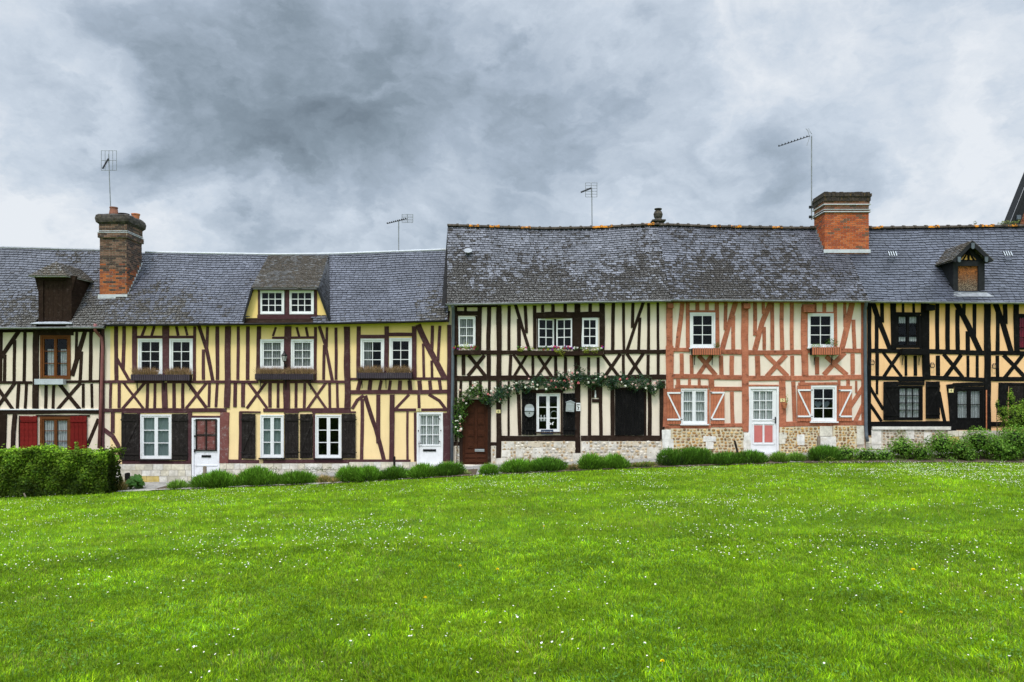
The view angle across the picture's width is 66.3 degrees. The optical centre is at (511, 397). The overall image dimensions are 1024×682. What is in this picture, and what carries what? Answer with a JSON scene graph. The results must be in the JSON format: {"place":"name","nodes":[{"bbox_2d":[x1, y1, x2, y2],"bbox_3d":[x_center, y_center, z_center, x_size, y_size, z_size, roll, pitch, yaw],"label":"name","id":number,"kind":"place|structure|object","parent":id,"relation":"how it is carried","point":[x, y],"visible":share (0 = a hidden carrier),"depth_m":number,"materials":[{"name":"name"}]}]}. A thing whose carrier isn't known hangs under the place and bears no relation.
{"place":"outdoors","nodes":[
{"label":"outdoors","id":0,"kind":"place"},
{"bbox_2d":[0,461,1023,681],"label":"ground","id":1,"kind":"structure","parent":0,"point":[733,498],"depth_m":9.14,"materials":[{"name":"plant"}]},
{"bbox_2d":[0,442,125,497],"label":"hedge","id":2,"kind":"object","parent":1,"relation":"on","point":[40,470],"visible":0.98,"depth_m":23.22,"materials":[{"name":"green plant"}]},
{"bbox_2d":[0,206,145,452],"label":"timber framed house","id":3,"kind":"structure","parent":1,"relation":"on","point":[56,304],"depth_m":26.20,"materials":[{"name":"beige paint"}]},
{"bbox_2d":[34,379,65,384],"bbox_3d":[-15.332,-0.516,26.046,0.951,0.189,0.188,0,0,0],"label":"window box","id":4,"kind":"object","parent":3,"relation":"attached to","point":[49,381],"visible":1,"depth_m":25.95,"materials":[{"name":"metal"}]},
{"bbox_2d":[40,417,69,449],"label":"window","id":5,"kind":"structure","parent":3,"relation":"in","point":[54,430],"depth_m":26.24,"materials":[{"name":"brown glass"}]},
{"bbox_2d":[40,335,70,378],"bbox_3d":[-15.243,-1.341,26.220,1.011,1.462,0.110,0,0,0],"label":"window","id":6,"kind":"structure","parent":3,"relation":"in","point":[52,363],"depth_m":26.18,"materials":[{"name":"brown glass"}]},
{"bbox_2d":[101,150,116,205],"bbox_3d":[-13.932,-7.556,26.836,0.545,1.964,0.566,0,0,0],"label":"tv antenna","id":7,"kind":"object","parent":3,"relation":"attached to","point":[108,160],"visible":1,"depth_m":27.10,"materials":[{"name":"metal"}]},
{"bbox_2d":[125,472,129,479],"bbox_3d":[-12.208,2.650,24.900,0.120,0.527,0.120,0,0,0],"label":"wooden stake","id":8,"kind":"object","parent":1,"relation":"on","point":[127,476],"visible":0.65,"depth_m":24.84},
{"bbox_2d":[116,481,341,491],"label":"path kerb","id":9,"kind":"structure","parent":1,"relation":"on","point":[204,487],"depth_m":23.92,"materials":[{"name":"stone"}]},
{"bbox_2d":[101,249,450,481],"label":"timber framed house","id":10,"kind":"structure","parent":1,"relation":"on","point":[222,324],"depth_m":26.20,"materials":[{"name":"yellow paint"}]},
{"bbox_2d":[138,339,162,373],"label":"window","id":11,"kind":"structure","parent":10,"relation":"in","point":[140,341],"depth_m":26.18,"materials":[{"name":"white paint"}]},
{"bbox_2d":[138,414,171,460],"bbox_3d":[-11.880,1.335,26.191,1.122,1.531,0.181,0,0,0],"label":"window","id":12,"kind":"structure","parent":10,"relation":"in","point":[155,429],"depth_m":26.23,"materials":[{"name":"white paint"}]},
{"bbox_2d":[131,374,191,389],"bbox_3d":[-11.640,-0.503,26.045,1.955,0.545,0.210,0,0,0],"label":"window box","id":13,"kind":"object","parent":10,"relation":"attached to","point":[162,377],"visible":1,"depth_m":25.94,"materials":[{"name":"black metal"}]},
{"bbox_2d":[131,366,195,374],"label":"dried heather","id":14,"kind":"object","parent":13,"relation":"in","point":[149,371],"visible":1,"depth_m":25.98,"materials":[{"name":"brown plant"}]},
{"bbox_2d":[169,339,192,373],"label":"window","id":15,"kind":"structure","parent":10,"relation":"in","point":[171,341],"depth_m":26.18,"materials":[{"name":"white paint"}]},
{"bbox_2d":[192,418,219,477],"bbox_3d":[-10.216,1.770,26.200,0.933,2.173,0.120,0,0,0],"label":"door","id":16,"kind":"structure","parent":10,"relation":"in","point":[205,431],"depth_m":26.17,"materials":[{"name":"white paint"}]},
{"bbox_2d":[258,415,284,458],"bbox_3d":[-8.008,1.321,26.191,0.865,1.482,0.182,0,0,0],"label":"window","id":17,"kind":"structure","parent":10,"relation":"in","point":[271,426],"depth_m":26.19,"materials":[{"name":"white paint"}]},
{"bbox_2d":[260,339,283,368],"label":"window","id":18,"kind":"structure","parent":10,"relation":"in","point":[271,350],"depth_m":26.23,"materials":[{"name":"white paint"}]},
{"bbox_2d":[260,290,284,313],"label":"window","id":19,"kind":"structure","parent":10,"relation":"in","point":[261,291],"depth_m":26.07,"materials":[{"name":"white paint"}]},
{"bbox_2d":[281,350,286,368],"bbox_3d":[-7.563,-1.241,26.025,0.182,0.630,0.254,0,0,-24],"label":"wall lantern","id":20,"kind":"object","parent":10,"relation":"attached to","point":[284,356],"depth_m":25.97,"materials":[{"name":"black metal"}]},
{"bbox_2d":[255,373,314,389],"bbox_3d":[-7.539,-0.528,26.045,1.940,0.545,0.210,0,0,0],"label":"window box","id":21,"kind":"object","parent":10,"relation":"attached to","point":[278,376],"visible":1,"depth_m":25.94,"materials":[{"name":"brown wood"}]},
{"bbox_2d":[251,365,315,373],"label":"dried heather","id":22,"kind":"object","parent":21,"relation":"in","point":[298,370],"visible":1,"depth_m":25.98,"materials":[{"name":"brown plant"}]},
{"bbox_2d":[289,290,314,313],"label":"window","id":23,"kind":"structure","parent":10,"relation":"in","point":[312,292],"depth_m":26.07,"materials":[{"name":"white paint"}]},
{"bbox_2d":[291,339,313,368],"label":"window","id":24,"kind":"structure","parent":10,"relation":"in","point":[302,350],"depth_m":26.20,"materials":[{"name":"white paint"}]},
{"bbox_2d":[314,415,342,459],"bbox_3d":[-6.127,1.325,26.185,0.954,1.492,0.170,0,0,0],"label":"window","id":25,"kind":"structure","parent":10,"relation":"in","point":[317,457],"depth_m":26.18,"materials":[{"name":"white paint"}]},
{"bbox_2d":[361,339,383,370],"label":"window","id":26,"kind":"structure","parent":10,"relation":"in","point":[366,359],"depth_m":26.19,"materials":[{"name":"white paint"}]},
{"bbox_2d":[356,372,412,387],"bbox_3d":[-4.231,-0.569,26.045,1.842,0.538,0.210,0,0,0],"label":"window box","id":27,"kind":"object","parent":10,"relation":"attached to","point":[361,375],"visible":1,"depth_m":25.94,"materials":[{"name":"brown wood"}]},
{"bbox_2d":[356,364,412,372],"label":"dried heather","id":28,"kind":"object","parent":27,"relation":"in","point":[365,369],"visible":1,"depth_m":25.98,"materials":[{"name":"brown plant"}]},
{"bbox_2d":[387,214,412,249],"bbox_3d":[-4.069,-5.926,28.132,1.034,1.377,0.247,0,0,-33],"label":"tv antenna","id":29,"kind":"object","parent":10,"relation":"attached to","point":[407,217],"visible":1,"depth_m":28.23,"materials":[{"name":"metal"}]},
{"bbox_2d":[389,338,411,371],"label":"window","id":30,"kind":"structure","parent":10,"relation":"in","point":[391,340],"depth_m":26.17,"materials":[{"name":"white paint"}]},
{"bbox_2d":[417,412,442,465],"bbox_3d":[-2.737,1.392,26.190,0.879,1.793,0.141,0,0,0],"label":"door","id":31,"kind":"structure","parent":10,"relation":"in","point":[429,424],"depth_m":26.20,"materials":[{"name":"white paint"}]},
{"bbox_2d":[0,501,1023,681],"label":"clover","id":32,"kind":"object","parent":1,"relation":"on","point":[624,673],"visible":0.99,"depth_m":7.20,"materials":[{"name":"green plant"}]},
{"bbox_2d":[1,461,1023,679],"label":"daisies","id":33,"kind":"object","parent":1,"relation":"on","point":[600,529],"visible":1,"depth_m":13.07,"materials":[{"name":"white plant"}]},
{"bbox_2d":[442,208,671,466],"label":"timber framed house","id":34,"kind":"structure","parent":1,"relation":"on","point":[508,290],"depth_m":26.20,"materials":[{"name":"beige paint"}]},
{"bbox_2d":[458,317,474,346],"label":"window","id":35,"kind":"structure","parent":34,"relation":"in","point":[466,325],"depth_m":26.24,"materials":[{"name":"white paint"}]},
{"bbox_2d":[454,350,480,354],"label":"window box","id":36,"kind":"object","parent":34,"relation":"attached to","point":[467,352],"visible":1,"depth_m":25.95,"materials":[{"name":"brown wood"}]},
{"bbox_2d":[453,344,478,349],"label":"bedding flowers","id":37,"kind":"object","parent":36,"relation":"in","point":[469,348],"visible":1,"depth_m":25.99,"materials":[{"name":"green plant"}]},
{"bbox_2d":[463,399,488,464],"bbox_3d":[-1.218,1.154,26.220,0.883,2.176,0.100,0,0,0],"label":"door","id":38,"kind":"structure","parent":34,"relation":"in","point":[475,425],"depth_m":26.23,"materials":[{"name":"brown wood"}]},
{"bbox_2d":[525,404,533,416],"bbox_3d":[0.576,0.437,26.055,0.311,0.434,0.101,0,0,0],"label":"mailbox","id":39,"kind":"object","parent":34,"relation":"attached to","point":[529,410],"visible":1,"depth_m":26.03,"materials":[{"name":"metal"}]},
{"bbox_2d":[541,430,552,433],"bbox_3d":[1.171,1.152,26.119,0.410,0.158,0.013,0,0,0],"label":"name sign","id":40,"kind":"object","parent":34,"relation":"on","point":[546,431],"visible":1,"depth_m":26.12,"materials":[{"name":"white paint"}]},
{"bbox_2d":[535,394,560,432],"bbox_3d":[1.203,0.536,26.185,0.850,1.313,0.170,0,0,0],"label":"window","id":41,"kind":"structure","parent":34,"relation":"in","point":[547,407],"depth_m":26.18,"materials":[{"name":"white paint"}]},
{"bbox_2d":[537,318,572,348],"bbox_3d":[1.438,-2.132,26.302,1.212,1.022,0.245,0,0,0],"label":"window","id":42,"kind":"structure","parent":34,"relation":"in","point":[538,328],"depth_m":26.25,"materials":[{"name":"white paint"}]},
{"bbox_2d":[451,364,665,462],"bbox_3d":[1.541,0.567,26.015,7.157,3.444,0.333,0,0,0],"label":"climbing rose","id":43,"kind":"object","parent":34,"relation":"attached to","point":[559,381],"visible":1,"depth_m":26.00,"materials":[{"name":"green plant"}]},
{"bbox_2d":[516,351,602,355],"bbox_3d":[1.585,-1.458,26.046,2.882,0.148,0.188,0,0,0],"label":"window box","id":44,"kind":"object","parent":34,"relation":"attached to","point":[553,353],"visible":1,"depth_m":25.95,"materials":[{"name":"brown wood"}]},
{"bbox_2d":[517,345,603,355],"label":"bedding flowers","id":45,"kind":"object","parent":44,"relation":"in","point":[557,348],"visible":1,"depth_m":25.97,"materials":[{"name":"green plant"}]},
{"bbox_2d":[566,400,574,411],"bbox_3d":[1.939,0.288,26.058,0.316,0.392,0.095,0,0,0],"label":"mailbox","id":46,"kind":"object","parent":34,"relation":"attached to","point":[569,405],"visible":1,"depth_m":26.03,"materials":[{"name":"metal"}]},
{"bbox_2d":[581,183,596,225],"bbox_3d":[2.663,-6.967,28.137,0.850,1.575,0.286,0,0,-41],"label":"tv antenna","id":47,"kind":"object","parent":34,"relation":"attached to","point":[586,189],"visible":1,"depth_m":28.25,"materials":[{"name":"metal"}]},
{"bbox_2d":[581,318,597,346],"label":"window","id":48,"kind":"structure","parent":34,"relation":"in","point":[582,340],"depth_m":26.18,"materials":[{"name":"white paint"}]},
{"bbox_2d":[657,192,871,453],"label":"timber framed house","id":49,"kind":"structure","parent":1,"relation":"on","point":[765,308],"depth_m":26.20,"materials":[{"name":"beige paint"}]},
{"bbox_2d":[680,389,708,424],"bbox_3d":[6.078,0.322,26.190,0.953,1.210,0.181,0,0,0],"label":"window","id":50,"kind":"structure","parent":49,"relation":"in","point":[693,401],"depth_m":26.19,"materials":[{"name":"white paint"}]},
{"bbox_2d":[689,312,714,348],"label":"window","id":51,"kind":"structure","parent":49,"relation":"in","point":[712,314],"depth_m":26.18,"materials":[{"name":"white paint"}]},
{"bbox_2d":[691,348,720,364],"bbox_3d":[6.449,-1.363,26.045,0.964,0.576,0.210,0,0,0],"label":"window box","id":52,"kind":"object","parent":49,"relation":"attached to","point":[705,351],"visible":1,"depth_m":25.94,"materials":[{"name":"orange wood"}]},
{"bbox_2d":[748,387,778,453],"bbox_3d":[8.394,0.771,26.190,1.007,2.245,0.141,0,0,0],"label":"door","id":53,"kind":"structure","parent":49,"relation":"in","point":[763,401],"depth_m":26.20,"materials":[{"name":"white paint"}]},
{"bbox_2d":[782,394,787,407],"bbox_3d":[9.081,0.126,26.080,0.220,0.464,0.190,0,0,0],"label":"wall pot","id":54,"kind":"object","parent":49,"relation":"attached to","point":[784,405],"depth_m":26.04,"materials":[{"name":"ceramic"}]},
{"bbox_2d":[778,128,814,219],"bbox_3d":[10.034,-7.979,27.791,1.530,3.302,0.250,0,0,-17],"label":"tv antenna","id":55,"kind":"object","parent":49,"relation":"attached to","point":[810,216],"visible":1,"depth_m":27.93,"materials":[{"name":"metal"}]},
{"bbox_2d":[814,401,821,407],"bbox_3d":[10.254,0.257,26.293,0.259,0.260,0.015,0,0,0],"label":"heart ornament","id":56,"kind":"object","parent":49,"relation":"hanging from","point":[817,404],"visible":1,"depth_m":26.29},
{"bbox_2d":[807,313,833,348],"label":"window","id":57,"kind":"structure","parent":49,"relation":"in","point":[831,315],"depth_m":26.18,"materials":[{"name":"white paint"}]},
{"bbox_2d":[810,386,838,422],"bbox_3d":[10.398,0.227,26.185,0.943,1.234,0.170,0,0,0],"label":"window","id":58,"kind":"structure","parent":49,"relation":"in","point":[834,388],"depth_m":26.17,"materials":[{"name":"white paint"}]},
{"bbox_2d":[810,347,840,364],"bbox_3d":[10.412,-1.381,26.045,0.978,0.602,0.210,0,0,0],"label":"window box","id":59,"kind":"object","parent":49,"relation":"attached to","point":[815,351],"visible":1,"depth_m":25.94,"materials":[{"name":"orange wood"}]},
{"bbox_2d":[825,338,837,346],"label":"potted shrub","id":60,"kind":"object","parent":59,"relation":"in","point":[826,343],"visible":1,"depth_m":26.03,"materials":[{"name":"green plant"}]},
{"bbox_2d":[817,436,820,445],"bbox_3d":[10.009,1.595,25.600,0.090,0.665,0.090,0,0,0],"label":"wooden stake","id":61,"kind":"object","parent":1,"relation":"on","point":[819,440],"visible":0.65,"depth_m":25.55,"materials":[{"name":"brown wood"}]},
{"bbox_2d":[850,224,1023,449],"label":"timber framed house","id":62,"kind":"structure","parent":1,"relation":"on","point":[949,299],"depth_m":26.20,"materials":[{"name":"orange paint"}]},
{"bbox_2d":[896,314,919,347],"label":"window","id":63,"kind":"structure","parent":62,"relation":"in","point":[900,318],"depth_m":26.18,"materials":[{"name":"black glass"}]},
{"bbox_2d":[898,386,922,419],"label":"window","id":64,"kind":"structure","parent":62,"relation":"in","point":[910,398],"depth_m":26.24,"materials":[{"name":"black glass"}]},
{"bbox_2d":[900,349,925,364],"bbox_3d":[13.310,-1.346,26.051,0.791,0.540,0.198,0,0,0],"label":"window box","id":65,"kind":"object","parent":62,"relation":"attached to","point":[904,352],"visible":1,"depth_m":25.95,"materials":[{"name":"black wood"}]},
{"bbox_2d":[954,386,983,429],"bbox_3d":[15.265,0.365,26.228,0.992,1.462,0.115,0,0,0],"label":"door","id":66,"kind":"structure","parent":62,"relation":"in","point":[969,399],"depth_m":26.20,"materials":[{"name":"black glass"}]},
{"bbox_2d":[973,220,1019,224],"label":"ridge weeds","id":67,"kind":"object","parent":62,"relation":"on","point":[1004,222],"visible":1,"depth_m":28.20,"materials":[{"name":"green plant"}]},
{"bbox_2d":[1019,316,1023,349],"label":"window","id":68,"kind":"structure","parent":62,"relation":"in","point":[1021,318],"depth_m":26.25,"materials":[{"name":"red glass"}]},
{"bbox_2d":[1004,173,1023,224],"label":"roof","id":69,"kind":"structure","parent":1,"relation":"on","point":[1017,214],"depth_m":33.27,"materials":[{"name":"stone"}]},
{"bbox_2d":[0,0,1023,254],"label":"sky","id":70,"kind":"structure","parent":0,"point":[233,126],"materials":[{"name":"grey"}]},
{"bbox_2d":[127,449,1023,489],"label":"pavement","id":71,"kind":"structure","parent":0,"point":[151,485],"depth_m":25.58,"materials":[{"name":"grey concrete"}]},
{"bbox_2d":[113,478,130,490],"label":"dry tuft","id":72,"kind":"object","parent":71,"relation":"on","point":[124,487],"visible":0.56,"depth_m":24.01,"materials":[{"name":"brown plant"}]},
{"bbox_2d":[125,474,144,488],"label":"rhubarb plant","id":73,"kind":"object","parent":71,"relation":"on","point":[136,481],"visible":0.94,"depth_m":24.37,"materials":[{"name":"green plant"}]},
{"bbox_2d":[156,483,301,489],"bbox_3d":[-8.600,2.688,24.485,4.800,0.271,1.330,0,0,0],"label":"planting bed","id":74,"kind":"object","parent":71,"relation":"on","point":[163,487],"visible":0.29,"depth_m":23.91,"materials":[{"name":"soil"}]},
{"bbox_2d":[164,478,189,489],"bbox_3d":[-10.270,2.731,24.125,0.755,0.524,0.839,0,0,0],"label":"santolina","id":75,"kind":"object","parent":74,"relation":"on","point":[176,484],"visible":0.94,"depth_m":24.01,"materials":[{"name":"green plant"}]},
{"bbox_2d":[188,467,241,488],"bbox_3d":[-9.104,2.621,24.085,1.796,0.997,1.015,0,0,10],"label":"lavender bush","id":76,"kind":"object","parent":74,"relation":"on","point":[218,479],"visible":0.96,"depth_m":23.87,"materials":[{"name":"green plant"}]},
{"bbox_2d":[234,465,283,486],"bbox_3d":[-7.751,2.563,24.198,1.727,1.057,1.093,0,0,0],"label":"lavender bush","id":77,"kind":"object","parent":74,"relation":"on","point":[256,475],"visible":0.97,"depth_m":23.98,"materials":[{"name":"green plant"}]},
{"bbox_2d":[278,469,319,484],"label":"lavender bush","id":78,"kind":"object","parent":74,"relation":"on","point":[296,477],"visible":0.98,"depth_m":23.97,"materials":[{"name":"green plant"}]},
{"bbox_2d":[269,466,334,473],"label":"dark groundcover","id":79,"kind":"object","parent":71,"relation":"on","point":[317,468],"visible":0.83,"depth_m":25.15,"materials":[{"name":"green plant"}]},
{"bbox_2d":[318,469,476,483],"bbox_3d":[-3.500,2.459,24.485,4.800,0.339,1.330,0,0,0],"label":"planting bed","id":80,"kind":"object","parent":71,"relation":"on","point":[474,471],"visible":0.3,"depth_m":23.97,"materials":[{"name":"soil"}]},
{"bbox_2d":[314,473,330,482],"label":"dry tuft","id":81,"kind":"object","parent":80,"relation":"on","point":[323,478],"visible":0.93,"depth_m":24.04,"materials":[{"name":"beige plant"}]},
{"bbox_2d":[329,476,339,482],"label":"dry tuft","id":82,"kind":"object","parent":80,"relation":"on","point":[332,479],"visible":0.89,"depth_m":23.94,"materials":[{"name":"brown plant"}]},
{"bbox_2d":[334,463,381,482],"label":"lavender bush","id":83,"kind":"object","parent":80,"relation":"on","point":[352,473],"visible":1,"depth_m":23.89,"materials":[{"name":"green plant"}]},
{"bbox_2d":[377,463,407,479],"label":"lavender bush","id":84,"kind":"object","parent":80,"relation":"on","point":[395,472],"visible":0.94,"depth_m":23.92,"materials":[{"name":"green plant"}]},
{"bbox_2d":[404,461,436,478],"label":"lavender bush","id":85,"kind":"object","parent":80,"relation":"on","point":[420,471],"visible":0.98,"depth_m":23.92,"materials":[{"name":"green plant"}]},
{"bbox_2d":[429,460,466,476],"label":"lavender bush","id":86,"kind":"object","parent":80,"relation":"on","point":[446,468],"visible":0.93,"depth_m":24.08,"materials":[{"name":"green plant"}]},
{"bbox_2d":[478,462,500,474],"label":"lavender bush","id":87,"kind":"object","parent":71,"relation":"on","point":[488,469],"visible":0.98,"depth_m":23.91,"materials":[{"name":"green plant"}]},
{"bbox_2d":[502,459,787,473],"bbox_3d":[4.050,2.124,24.485,8.700,0.398,1.330,0,0,0],"label":"planting bed","id":88,"kind":"object","parent":71,"relation":"on","point":[771,461],"visible":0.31,"depth_m":23.96,"materials":[{"name":"soil"}]},
{"bbox_2d":[498,457,537,472],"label":"lavender bush","id":89,"kind":"object","parent":88,"relation":"on","point":[520,465],"visible":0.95,"depth_m":24.00,"materials":[{"name":"green plant"}]},
{"bbox_2d":[528,456,569,471],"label":"lavender bush","id":90,"kind":"object","parent":88,"relation":"on","point":[545,463],"visible":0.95,"depth_m":24.00,"materials":[{"name":"green plant"}]},
{"bbox_2d":[566,464,580,469],"bbox_3d":[1.887,2.193,24.097,0.516,0.415,0.278,0,0,0],"label":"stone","id":91,"kind":"object","parent":88,"relation":"on","point":[572,468],"visible":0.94,"depth_m":24.05,"materials":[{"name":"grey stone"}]},
{"bbox_2d":[575,452,604,469],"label":"lavender bush","id":92,"kind":"object","parent":88,"relation":"on","point":[588,461],"visible":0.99,"depth_m":23.99,"materials":[{"name":"green plant"}]},
{"bbox_2d":[602,452,632,468],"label":"lavender bush","id":93,"kind":"object","parent":88,"relation":"on","point":[614,460],"visible":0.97,"depth_m":24.01,"materials":[{"name":"green plant"}]},
{"bbox_2d":[630,461,657,466],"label":"dry tuft","id":94,"kind":"object","parent":88,"relation":"on","point":[643,464],"visible":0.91,"depth_m":24.02,"materials":[{"name":"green plant"}]},
{"bbox_2d":[654,445,715,465],"bbox_3d":[5.402,1.964,24.373,1.984,1.003,1.084,0,0,0],"label":"lavender bush","id":95,"kind":"object","parent":88,"relation":"on","point":[692,455],"visible":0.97,"depth_m":24.15,"materials":[{"name":"green plant"}]},
{"bbox_2d":[707,449,769,464],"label":"lavender bush","id":96,"kind":"object","parent":88,"relation":"on","point":[744,457],"visible":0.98,"depth_m":24.01,"materials":[{"name":"green plant"}]},
{"bbox_2d":[768,451,789,462],"bbox_3d":[8.301,1.905,24.335,0.737,0.572,1.093,0,0,0],"label":"santolina","id":97,"kind":"object","parent":88,"relation":"on","point":[778,456],"visible":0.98,"depth_m":24.15,"materials":[{"name":"green plant"}]},
{"bbox_2d":[787,451,806,461],"bbox_3d":[8.838,1.887,24.347,0.764,0.559,0.747,0,0,0],"label":"santolina","id":98,"kind":"object","parent":71,"relation":"on","point":[795,456],"visible":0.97,"depth_m":24.22,"materials":[{"name":"green plant"}]},
{"bbox_2d":[802,454,1023,462],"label":"planting bed","id":99,"kind":"object","parent":71,"relation":"on","point":[983,459],"visible":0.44,"depth_m":24.09,"materials":[{"name":"soil"}]},
{"bbox_2d":[806,444,842,461],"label":"lavender bush","id":100,"kind":"object","parent":99,"relation":"on","point":[820,452],"visible":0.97,"depth_m":24.16,"materials":[{"name":"green plant"}]},
{"bbox_2d":[819,457,864,462],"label":"herb","id":101,"kind":"object","parent":99,"relation":"on","point":[838,460],"visible":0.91,"depth_m":23.83,"materials":[{"name":"green plant"}]},
{"bbox_2d":[836,444,896,460],"bbox_3d":[10.932,1.782,24.502,2.046,0.645,1.037,0,0,0],"label":"rose bush","id":102,"kind":"object","parent":99,"relation":"on","point":[864,454],"visible":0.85,"depth_m":24.25,"materials":[{"name":"green plant"}]},
{"bbox_2d":[885,436,936,460],"bbox_3d":[12.409,1.634,24.462,1.474,0.851,1.073,0,0,0],"label":"rose bush","id":103,"kind":"object","parent":99,"relation":"on","point":[902,448],"visible":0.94,"depth_m":24.25,"materials":[{"name":"green plant"}]},
{"bbox_2d":[893,430,947,441],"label":"white flowering bush","id":104,"kind":"object","parent":99,"relation":"on","point":[897,434],"visible":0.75,"depth_m":24.82,"materials":[{"name":"green plant"}]},
{"bbox_2d":[880,457,1007,462],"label":"herb","id":105,"kind":"object","parent":99,"relation":"on","point":[898,460],"visible":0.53,"depth_m":23.83,"materials":[{"name":"green plant"}]},
{"bbox_2d":[923,430,974,460],"bbox_3d":[13.634,1.525,24.454,1.471,1.020,1.115,0,0,0],"label":"rose bush","id":106,"kind":"object","parent":99,"relation":"on","point":[943,445],"visible":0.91,"depth_m":24.25,"materials":[{"name":"green plant"}]},
{"bbox_2d":[955,425,1013,460],"bbox_3d":[14.582,1.446,24.390,1.781,1.165,1.200,0,0,0],"label":"rose bush","id":107,"kind":"object","parent":99,"relation":"on","point":[984,443],"visible":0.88,"depth_m":24.15,"materials":[{"name":"green plant"}]},
{"bbox_2d":[994,424,1023,460],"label":"rose bush","id":108,"kind":"object","parent":99,"relation":"on","point":[1016,438],"visible":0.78,"depth_m":24.15,"materials":[{"name":"green plant"}]},
{"bbox_2d":[995,388,1023,432],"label":"tall shrub","id":109,"kind":"object","parent":71,"relation":"on","point":[1014,418],"visible":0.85,"depth_m":25.15,"materials":[{"name":"green plant"}]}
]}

